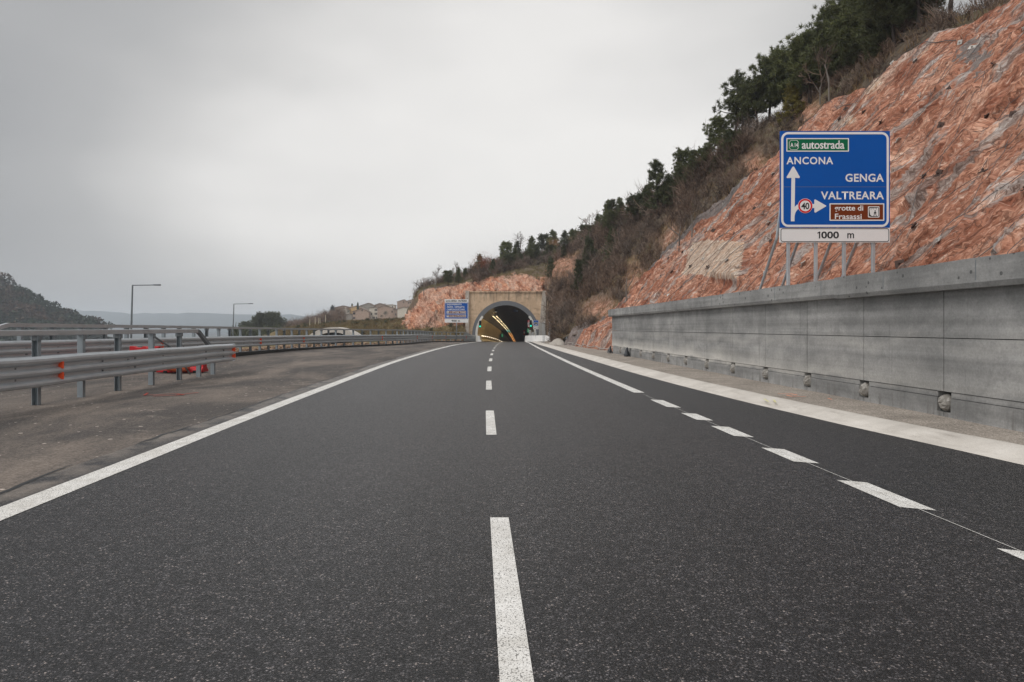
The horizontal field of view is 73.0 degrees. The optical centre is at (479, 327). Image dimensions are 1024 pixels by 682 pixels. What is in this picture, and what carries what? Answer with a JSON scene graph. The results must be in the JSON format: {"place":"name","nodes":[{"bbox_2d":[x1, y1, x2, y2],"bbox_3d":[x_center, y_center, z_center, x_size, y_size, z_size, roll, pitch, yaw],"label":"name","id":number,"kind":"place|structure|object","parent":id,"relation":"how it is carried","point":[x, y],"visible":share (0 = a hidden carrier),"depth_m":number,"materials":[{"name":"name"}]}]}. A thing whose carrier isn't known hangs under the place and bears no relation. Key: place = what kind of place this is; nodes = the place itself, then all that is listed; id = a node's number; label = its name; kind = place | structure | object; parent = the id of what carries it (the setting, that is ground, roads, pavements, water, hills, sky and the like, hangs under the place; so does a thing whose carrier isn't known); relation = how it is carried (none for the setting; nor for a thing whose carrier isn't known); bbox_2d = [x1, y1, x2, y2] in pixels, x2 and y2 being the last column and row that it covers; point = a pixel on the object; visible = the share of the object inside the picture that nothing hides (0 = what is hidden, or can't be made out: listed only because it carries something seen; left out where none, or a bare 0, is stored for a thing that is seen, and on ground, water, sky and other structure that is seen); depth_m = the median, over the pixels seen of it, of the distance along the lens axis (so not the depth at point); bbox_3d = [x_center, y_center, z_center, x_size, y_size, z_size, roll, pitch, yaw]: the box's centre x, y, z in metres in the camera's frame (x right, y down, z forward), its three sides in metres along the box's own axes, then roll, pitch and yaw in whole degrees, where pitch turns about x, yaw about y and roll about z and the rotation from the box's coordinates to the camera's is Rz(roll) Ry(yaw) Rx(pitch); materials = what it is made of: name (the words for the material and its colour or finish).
{"place":"outdoors","nodes":[
{"label":"outdoors","id":0,"kind":"place"},
{"bbox_2d":[4,305,113,339],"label":"wooded hill","id":1,"kind":"structure","parent":0,"point":[95,337],"depth_m":430.00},
{"bbox_2d":[0,272,114,340],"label":"wood","id":2,"kind":"object","parent":1,"relation":"on","point":[29,307],"visible":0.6,"depth_m":414.57,"materials":[{"name":"green plant"}]},
{"bbox_2d":[76,310,315,333],"bbox_3d":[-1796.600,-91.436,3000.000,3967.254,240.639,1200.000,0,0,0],"label":"misty ridge","id":3,"kind":"structure","parent":0,"point":[185,319],"depth_m":2767.10,"materials":[{"name":"grey"}]},
{"bbox_2d":[0,342,467,491],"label":"lay by pavement","id":4,"kind":"structure","parent":0,"point":[61,426],"depth_m":14.66,"materials":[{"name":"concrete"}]},
{"bbox_2d":[0,329,235,404],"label":"guard rail","id":5,"kind":"object","parent":4,"relation":"on","point":[36,371],"visible":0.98,"depth_m":16.32,"materials":[{"name":"metal"}]},
{"bbox_2d":[157,364,207,372],"bbox_3d":[-10.550,1.380,24.598,1.600,0.440,0.604,0,0,0],"label":"plastic barrier","id":6,"kind":"object","parent":4,"relation":"on","point":[204,368],"visible":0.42,"depth_m":24.38,"materials":[{"name":"red plastic"}]},
{"bbox_2d":[0,323,475,358],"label":"guard rail","id":7,"kind":"object","parent":4,"relation":"on","point":[21,348],"visible":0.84,"depth_m":37.60,"materials":[{"name":"metal"}]},
{"bbox_2d":[445,299,467,339],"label":"direction sign","id":8,"kind":"object","parent":4,"relation":"on","point":[456,312],"visible":1,"depth_m":104.00,"materials":[{"name":"metal"}]},
{"bbox_2d":[107,333,566,412],"bbox_3d":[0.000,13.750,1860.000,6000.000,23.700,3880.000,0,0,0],"label":"ground","id":9,"kind":"structure","parent":0,"point":[173,335],"depth_m":2214.13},
{"bbox_2d":[130,284,160,337],"bbox_3d":[-30.053,1.357,62.000,2.908,10.492,0.280,0,0,0],"label":"street lamp","id":10,"kind":"object","parent":9,"relation":"on","point":[132,302],"visible":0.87,"depth_m":61.95,"materials":[{"name":"metal"}]},
{"bbox_2d":[465,291,547,341],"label":"tunnel portal","id":11,"kind":"object","parent":9,"relation":"on","point":[483,306],"visible":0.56,"depth_m":120.00,"materials":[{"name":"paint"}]},
{"bbox_2d":[242,317,465,348],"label":"grass bank","id":12,"kind":"structure","parent":0,"point":[422,329],"depth_m":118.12,"materials":[{"name":"plant"}]},
{"bbox_2d":[310,327,360,343],"bbox_3d":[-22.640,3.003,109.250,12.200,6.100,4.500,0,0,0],"label":"car","id":13,"kind":"object","parent":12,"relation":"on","point":[339,332],"visible":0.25,"depth_m":107.00,"materials":[{"name":"metal"}]},
{"bbox_2d":[236,339,463,351],"bbox_3d":[-12.395,1.934,76.366,9.164,1.539,81.886,0,0,9],"label":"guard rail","id":14,"kind":"object","parent":12,"relation":"on","point":[295,346],"visible":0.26,"depth_m":58.07,"materials":[{"name":"metal"}]},
{"bbox_2d":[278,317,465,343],"bbox_3d":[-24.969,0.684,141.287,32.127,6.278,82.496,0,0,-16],"label":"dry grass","id":15,"kind":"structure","parent":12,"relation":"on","point":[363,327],"depth_m":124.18,"materials":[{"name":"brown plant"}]},
{"bbox_2d":[295,316,453,340],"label":"bank scrub","id":16,"kind":"object","parent":12,"relation":"on","point":[365,324],"visible":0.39,"depth_m":140.78,"materials":[{"name":"brown plant"}]},
{"bbox_2d":[401,260,548,329],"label":"rock spur","id":17,"kind":"structure","parent":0,"point":[428,307],"depth_m":124.20,"materials":[{"name":"stone"}]},
{"bbox_2d":[442,270,453,282],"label":"pine tree","id":18,"kind":"object","parent":17,"relation":"on","point":[449,276],"visible":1,"depth_m":126.72,"materials":[{"name":"green plant"}]},
{"bbox_2d":[411,247,544,295],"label":"spur thicket","id":19,"kind":"object","parent":17,"relation":"on","point":[439,279],"visible":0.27,"depth_m":136.19,"materials":[{"name":"green plant"}]},
{"bbox_2d":[412,257,546,299],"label":"spur grass","id":20,"kind":"structure","parent":17,"relation":"on","point":[503,273],"depth_m":130.68,"materials":[{"name":"plant"}]},
{"bbox_2d":[468,252,501,270],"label":"autumn tree","id":21,"kind":"object","parent":17,"relation":"on","point":[484,262],"visible":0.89,"depth_m":135.45,"materials":[{"name":"brown plant"}]},
{"bbox_2d":[499,240,514,259],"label":"pine tree","id":22,"kind":"object","parent":17,"relation":"on","point":[504,245],"visible":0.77,"depth_m":142.92,"materials":[{"name":"green plant"}]},
{"bbox_2d":[503,252,517,265],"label":"pine tree","id":23,"kind":"object","parent":17,"relation":"on","point":[510,256],"visible":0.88,"depth_m":137.23,"materials":[{"name":"green plant"}]},
{"bbox_2d":[522,248,535,258],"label":"pine tree","id":24,"kind":"object","parent":17,"relation":"on","point":[529,252],"visible":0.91,"depth_m":146.35,"materials":[{"name":"green plant"}]},
{"bbox_2d":[525,235,535,249],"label":"pine tree","id":25,"kind":"object","parent":17,"relation":"on","point":[531,242],"visible":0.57,"depth_m":152.89,"materials":[{"name":"green plant"}]},
{"bbox_2d":[536,233,549,248],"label":"pine tree","id":26,"kind":"object","parent":17,"relation":"on","point":[542,239],"visible":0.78,"depth_m":155.99,"materials":[{"name":"green plant"}]},
{"bbox_2d":[0,0,998,315],"label":"sky","id":27,"kind":"structure","parent":0,"point":[295,157],"materials":[{"name":"grey"}]},
{"bbox_2d":[0,342,1023,681],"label":"road","id":28,"kind":"structure","parent":0,"point":[340,532],"depth_m":5.10,"materials":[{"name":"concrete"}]},
{"bbox_2d":[0,354,408,493],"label":"joint crack","id":29,"kind":"object","parent":28,"relation":"on","point":[18,485],"visible":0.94,"depth_m":9.86,"materials":[{"name":"black asphalt"}]},
{"bbox_2d":[0,342,472,520],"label":"edge marking","id":30,"kind":"object","parent":28,"relation":"on","point":[25,503],"visible":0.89,"depth_m":8.36,"materials":[{"name":"paint"}]},
{"bbox_2d":[486,411,496,434],"bbox_3d":[0.193,1.596,11.790,0.155,0.001,3.001,0,0,0],"label":"lane dash marking","id":31,"kind":"object","parent":28,"relation":"on","point":[490,424],"visible":1,"depth_m":11.49,"materials":[{"name":"paint"}]},
{"bbox_2d":[490,517,533,681],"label":"lane dash marking","id":32,"kind":"object","parent":28,"relation":"on","point":[514,661],"visible":1,"depth_m":3.88,"materials":[{"name":"paint"}]},
{"bbox_2d":[525,335,548,341],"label":"concrete barrier","id":33,"kind":"object","parent":28,"relation":"on","point":[531,338],"visible":0.52,"depth_m":111.14,"materials":[{"name":"white concrete"}]},
{"bbox_2d":[527,342,643,392],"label":"edge marking","id":34,"kind":"object","parent":28,"relation":"on","point":[629,388],"visible":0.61,"depth_m":23.47,"materials":[{"name":"paint"}]},
{"bbox_2d":[652,400,680,407],"bbox_3d":[3.908,1.596,14.550,0.262,0.001,1.540,0,0,0],"label":"exit dash marking","id":35,"kind":"object","parent":28,"relation":"on","point":[663,402],"visible":1,"depth_m":14.52,"materials":[{"name":"paint"}]},
{"bbox_2d":[682,413,712,420],"bbox_3d":[3.894,1.596,12.385,0.256,0.001,1.070,0,0,0],"label":"exit dash marking","id":36,"kind":"object","parent":28,"relation":"on","point":[698,417],"visible":1,"depth_m":12.39,"materials":[{"name":"paint"}]},
{"bbox_2d":[712,426,752,436],"bbox_3d":[3.882,1.596,10.640,0.258,0.001,1.160,0,0,0],"label":"exit dash marking","id":37,"kind":"object","parent":28,"relation":"on","point":[730,430],"visible":1,"depth_m":10.61,"materials":[{"name":"paint"}]},
{"bbox_2d":[533,341,1023,464],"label":"gutter","id":38,"kind":"object","parent":28,"relation":"on","point":[1002,450],"visible":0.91,"depth_m":11.83,"materials":[{"name":"concrete"}]},
{"bbox_2d":[763,448,816,462],"bbox_3d":[3.875,1.596,8.655,0.252,0.001,1.070,0,0,0],"label":"exit dash marking","id":39,"kind":"object","parent":28,"relation":"on","point":[788,456],"visible":1,"depth_m":8.62,"materials":[{"name":"paint"}]},
{"bbox_2d":[646,395,1022,551],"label":"setting out line","id":40,"kind":"object","parent":28,"relation":"on","point":[867,487],"visible":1,"depth_m":6.68,"materials":[{"name":"paint"}]},
{"bbox_2d":[838,480,933,509],"bbox_3d":[3.869,1.596,6.635,0.253,0.001,1.210,0,0,0],"label":"exit dash marking","id":41,"kind":"object","parent":28,"relation":"on","point":[887,498],"visible":1,"depth_m":6.57,"materials":[{"name":"paint"}]},
{"bbox_2d":[997,548,1023,559],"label":"exit dash marking","id":42,"kind":"object","parent":28,"relation":"on","point":[1018,554],"visible":1,"depth_m":4.90,"materials":[{"name":"paint"}]},
{"bbox_2d":[542,0,1007,340],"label":"hill","id":43,"kind":"structure","parent":0,"point":[750,155],"depth_m":57.48,"materials":[{"name":"plant"}]},
{"bbox_2d":[544,255,554,277],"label":"pine tree","id":44,"kind":"object","parent":43,"relation":"on","point":[550,267],"visible":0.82,"depth_m":119.55,"materials":[{"name":"green plant"}]},
{"bbox_2d":[546,229,558,246],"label":"pine tree","id":45,"kind":"object","parent":43,"relation":"on","point":[553,236],"visible":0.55,"depth_m":146.36,"materials":[{"name":"green plant"}]},
{"bbox_2d":[557,230,568,249],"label":"pine tree","id":46,"kind":"object","parent":43,"relation":"on","point":[564,237],"visible":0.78,"depth_m":130.06,"materials":[{"name":"green plant"}]},
{"bbox_2d":[570,259,585,292],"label":"pine tree","id":47,"kind":"object","parent":43,"relation":"on","point":[577,268],"visible":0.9,"depth_m":81.28,"materials":[{"name":"green plant"}]},
{"bbox_2d":[581,235,597,266],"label":"pine tree","id":48,"kind":"object","parent":43,"relation":"on","point":[588,241],"visible":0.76,"depth_m":90.36,"materials":[{"name":"green plant"}]},
{"bbox_2d":[601,226,617,261],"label":"pine tree","id":49,"kind":"object","parent":43,"relation":"on","point":[609,236],"visible":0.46,"depth_m":81.33,"materials":[{"name":"green plant"}]},
{"bbox_2d":[603,199,616,226],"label":"pine tree","id":50,"kind":"object","parent":43,"relation":"on","point":[610,205],"visible":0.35,"depth_m":98.18,"materials":[{"name":"green plant"}]},
{"bbox_2d":[599,208,623,228],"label":"pine tree","id":51,"kind":"object","parent":43,"relation":"on","point":[611,214],"visible":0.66,"depth_m":91.47,"materials":[{"name":"green plant"}]},
{"bbox_2d":[468,115,766,283],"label":"skyline thicket","id":52,"kind":"object","parent":43,"relation":"on","point":[544,257],"depth_m":79.61,"materials":[{"name":"green plant"}]},
{"bbox_2d":[624,191,647,216],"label":"pine tree","id":53,"kind":"object","parent":43,"relation":"on","point":[635,198],"visible":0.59,"depth_m":79.14,"materials":[{"name":"green plant"}]},
{"bbox_2d":[638,185,651,217],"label":"pine tree","id":54,"kind":"object","parent":43,"relation":"on","point":[641,200],"visible":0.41,"depth_m":76.33,"materials":[{"name":"green plant"}]},
{"bbox_2d":[642,158,672,218],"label":"pine tree","id":55,"kind":"object","parent":43,"relation":"on","point":[658,176],"visible":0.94,"depth_m":69.10,"materials":[{"name":"green plant"}]},
{"bbox_2d":[658,173,678,205],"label":"pine tree","id":56,"kind":"object","parent":43,"relation":"on","point":[669,181],"visible":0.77,"depth_m":68.69,"materials":[{"name":"green plant"}]},
{"bbox_2d":[673,163,689,194],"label":"pine tree","id":57,"kind":"object","parent":43,"relation":"on","point":[678,171],"visible":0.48,"depth_m":69.03,"materials":[{"name":"green plant"}]},
{"bbox_2d":[671,147,692,176],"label":"pine tree","id":58,"kind":"object","parent":43,"relation":"on","point":[682,157],"visible":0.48,"depth_m":71.50,"materials":[{"name":"green plant"}]},
{"bbox_2d":[685,149,699,175],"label":"pine tree","id":59,"kind":"object","parent":43,"relation":"on","point":[691,158],"visible":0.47,"depth_m":66.76,"materials":[{"name":"green plant"}]},
{"bbox_2d":[692,144,717,164],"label":"pine tree","id":60,"kind":"object","parent":43,"relation":"on","point":[706,148],"visible":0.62,"depth_m":65.21,"materials":[{"name":"green plant"}]},
{"bbox_2d":[702,113,734,146],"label":"pine tree","id":61,"kind":"object","parent":43,"relation":"on","point":[719,125],"visible":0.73,"depth_m":65.20,"materials":[{"name":"green plant"}]},
{"bbox_2d":[711,69,748,130],"bbox_3d":[23.436,-20.384,63.055,4.484,6.744,3.988,0,0,11],"label":"pine tree","id":62,"kind":"object","parent":43,"relation":"on","point":[735,81],"visible":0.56,"depth_m":63.00,"materials":[{"name":"green plant"}]},
{"bbox_2d":[720,127,741,150],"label":"pine tree","id":63,"kind":"object","parent":43,"relation":"on","point":[728,135],"visible":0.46,"depth_m":58.66,"materials":[{"name":"green plant"}]},
{"bbox_2d":[726,94,754,127],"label":"pine tree","id":64,"kind":"object","parent":43,"relation":"on","point":[732,116],"visible":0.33,"depth_m":62.93,"materials":[{"name":"green plant"}]},
{"bbox_2d":[729,72,774,127],"bbox_3d":[24.059,-19.780,60.391,3.786,4.923,3.704,0,0,-16],"label":"pine tree","id":65,"kind":"object","parent":43,"relation":"on","point":[756,84],"visible":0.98,"depth_m":60.11,"materials":[{"name":"green plant"}]},
{"bbox_2d":[746,49,784,120],"bbox_3d":[25.946,-21.346,60.868,4.426,6.478,4.282,0,0,-36],"label":"pine tree","id":66,"kind":"object","parent":43,"relation":"on","point":[761,59],"visible":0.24,"depth_m":60.54,"materials":[{"name":"green plant"}]},
{"bbox_2d":[523,0,1009,341],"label":"brown thicket","id":67,"kind":"object","parent":43,"relation":"on","point":[627,246],"visible":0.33,"depth_m":64.16,"materials":[{"name":"plant"}]},
{"bbox_2d":[762,39,792,112],"bbox_3d":[26.341,-21.122,58.931,4.121,6.153,4.766,0,0,-3],"label":"pine tree","id":68,"kind":"object","parent":43,"relation":"on","point":[776,56],"visible":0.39,"depth_m":58.43,"materials":[{"name":"green plant"}]},
{"bbox_2d":[766,56,807,104],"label":"pine tree","id":69,"kind":"object","parent":43,"relation":"on","point":[775,80],"visible":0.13,"depth_m":58.34,"materials":[{"name":"green plant"}]},
{"bbox_2d":[773,82,805,124],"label":"pine tree","id":70,"kind":"object","parent":43,"relation":"on","point":[792,93],"visible":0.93,"depth_m":53.12,"materials":[{"name":"green plant"}]},
{"bbox_2d":[564,0,1023,351],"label":"red rock slope","id":71,"kind":"structure","parent":43,"relation":"on","point":[983,226],"depth_m":27.46,"materials":[{"name":"stone"}]},
{"bbox_2d":[621,261,651,300],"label":"bare tree","id":72,"kind":"object","parent":71,"relation":"on","point":[631,267],"visible":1,"depth_m":53.35,"materials":[{"name":"brown plant"}]},
{"bbox_2d":[652,197,697,250],"bbox_3d":[14.424,-7.580,50.841,3.529,4.021,1.930,0,0,8],"label":"bare tree","id":73,"kind":"object","parent":71,"relation":"on","point":[676,214],"visible":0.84,"depth_m":50.81,"materials":[{"name":"brown plant"}]},
{"bbox_2d":[674,188,697,237],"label":"bare tree","id":74,"kind":"object","parent":71,"relation":"on","point":[686,204],"visible":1,"depth_m":49.85,"materials":[{"name":"brown plant"}]},
{"bbox_2d":[565,20,1023,348],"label":"rockfall net","id":75,"kind":"object","parent":71,"relation":"attached to","point":[890,163],"visible":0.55,"depth_m":29.51,"materials":[{"name":"metal"}]},
{"bbox_2d":[759,131,889,288],"bbox_3d":[10.023,-2.722,20.660,3.138,5.644,2.345,0,0,0],"label":"direction sign","id":76,"kind":"object","parent":71,"relation":"on","point":[834,186],"visible":0.98,"depth_m":19.50,"materials":[{"name":"metal"}]},
{"bbox_2d":[812,43,837,100],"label":"bare tree","id":77,"kind":"object","parent":71,"relation":"on","point":[827,56],"visible":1,"depth_m":40.43,"materials":[{"name":"brown plant"}]},
{"bbox_2d":[777,21,831,103],"bbox_3d":[25.075,-19.782,52.656,4.512,5.997,4.612,0,0,29],"label":"pine tree","id":78,"kind":"object","parent":43,"relation":"on","point":[800,42],"visible":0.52,"depth_m":51.97,"materials":[{"name":"green plant"}]},
{"bbox_2d":[707,21,915,198],"bbox_3d":[35.255,-16.194,70.855,21.511,12.455,74.503,0,0,20],"label":"crest thicket","id":79,"kind":"object","parent":43,"relation":"on","point":[837,80],"visible":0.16,"depth_m":48.13,"materials":[{"name":"green plant"}]},
{"bbox_2d":[798,50,832,104],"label":"bare tree","id":80,"kind":"object","parent":43,"relation":"on","point":[829,61],"visible":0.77,"depth_m":48.36,"materials":[{"name":"brown plant"}]},
{"bbox_2d":[798,17,846,77],"bbox_3d":[25.520,-19.356,49.131,4.759,6.095,4.604,0,0,-40],"label":"pine tree","id":81,"kind":"object","parent":43,"relation":"on","point":[835,63],"visible":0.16,"depth_m":49.27,"materials":[{"name":"green plant"}]},
{"bbox_2d":[808,0,843,81],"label":"pine tree","id":82,"kind":"object","parent":43,"relation":"on","point":[824,14],"visible":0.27,"depth_m":48.46,"materials":[{"name":"green plant"}]},
{"bbox_2d":[822,0,859,73],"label":"pine tree","id":83,"kind":"object","parent":43,"relation":"on","point":[841,32],"visible":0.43,"depth_m":45.06,"materials":[{"name":"green plant"}]},
{"bbox_2d":[826,4,881,67],"bbox_3d":[25.026,-18.418,45.111,4.411,5.618,4.508,0,0,21],"label":"pine tree","id":84,"kind":"object","parent":43,"relation":"on","point":[851,54],"visible":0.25,"depth_m":44.54,"materials":[{"name":"green plant"}]},
{"bbox_2d":[840,0,875,58],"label":"pine tree","id":85,"kind":"object","parent":43,"relation":"on","point":[855,8],"visible":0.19,"depth_m":42.22,"materials":[{"name":"green plant"}]},
{"bbox_2d":[855,0,908,60],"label":"pine tree","id":86,"kind":"object","parent":43,"relation":"on","point":[870,46],"visible":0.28,"depth_m":39.81,"materials":[{"name":"green plant"}]},
{"bbox_2d":[856,0,925,46],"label":"pine tree","id":87,"kind":"object","parent":43,"relation":"on","point":[898,16],"visible":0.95,"depth_m":37.45,"materials":[{"name":"green plant"}]},
{"bbox_2d":[869,0,946,35],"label":"pine tree","id":88,"kind":"object","parent":43,"relation":"on","point":[919,11],"visible":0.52,"depth_m":36.41,"materials":[{"name":"green plant"}]},
{"bbox_2d":[901,0,945,28],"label":"pine tree","id":89,"kind":"object","parent":43,"relation":"on","point":[925,13],"visible":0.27,"depth_m":37.51,"materials":[{"name":"green plant"}]},
{"bbox_2d":[537,341,1023,444],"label":"verge","id":90,"kind":"structure","parent":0,"point":[900,415],"depth_m":14.54,"materials":[{"name":"grey concrete"}]},
{"bbox_2d":[608,251,1023,431],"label":"retaining wall","id":91,"kind":"structure","parent":90,"relation":"on","point":[923,338],"depth_m":13.64,"materials":[{"name":"concrete"}]},
{"bbox_2d":[859,382,868,396],"bbox_3d":[7.894,1.277,14.197,0.175,0.308,0.264,0,0,0],"label":"wrapped anchor","id":92,"kind":"object","parent":91,"relation":"attached to","point":[863,389],"visible":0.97,"depth_m":14.13,"materials":[{"name":"grey plastic"}]},
{"bbox_2d":[938,394,952,411],"bbox_3d":[7.894,1.280,11.758,0.178,0.305,0.259,0,0,0],"label":"wrapped anchor","id":93,"kind":"object","parent":91,"relation":"attached to","point":[944,401],"visible":0.98,"depth_m":11.69,"materials":[{"name":"grey plastic"}]},
{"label":"village hill","id":94,"kind":"structure","parent":0,"visible":0},
{"bbox_2d":[227,323,290,335],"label":"dark scrub","id":95,"kind":"object","parent":94,"relation":"on","point":[245,332],"visible":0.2,"depth_m":196.56,"materials":[{"name":"green plant"}]},
{"bbox_2d":[255,311,268,326],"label":"pine tree","id":96,"kind":"object","parent":94,"relation":"on","point":[260,314],"visible":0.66,"depth_m":258.00,"materials":[{"name":"green plant"}]},
{"bbox_2d":[264,311,286,326],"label":"pine tree","id":97,"kind":"object","parent":94,"relation":"on","point":[278,313],"visible":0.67,"depth_m":258.32,"materials":[{"name":"green plant"}]},
{"bbox_2d":[284,305,349,327],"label":"bare wood","id":98,"kind":"object","parent":94,"relation":"on","point":[336,315],"visible":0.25,"depth_m":255.49,"materials":[{"name":"plant"}]},
{"bbox_2d":[352,308,370,319],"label":"house","id":99,"kind":"structure","parent":94,"relation":"on","point":[361,314],"depth_m":378.00,"materials":[{"name":"beige paint"}]},
{"bbox_2d":[369,307,377,318],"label":"house","id":100,"kind":"structure","parent":94,"relation":"on","point":[374,312],"depth_m":384.00,"materials":[{"name":"paint"}]},
{"bbox_2d":[377,305,396,318],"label":"house","id":101,"kind":"structure","parent":94,"relation":"on","point":[383,309],"depth_m":382.00,"materials":[{"name":"beige paint"}]},
{"bbox_2d":[397,307,407,317],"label":"house","id":102,"kind":"structure","parent":94,"relation":"on","point":[401,312],"depth_m":376.00,"materials":[{"name":"paint"}]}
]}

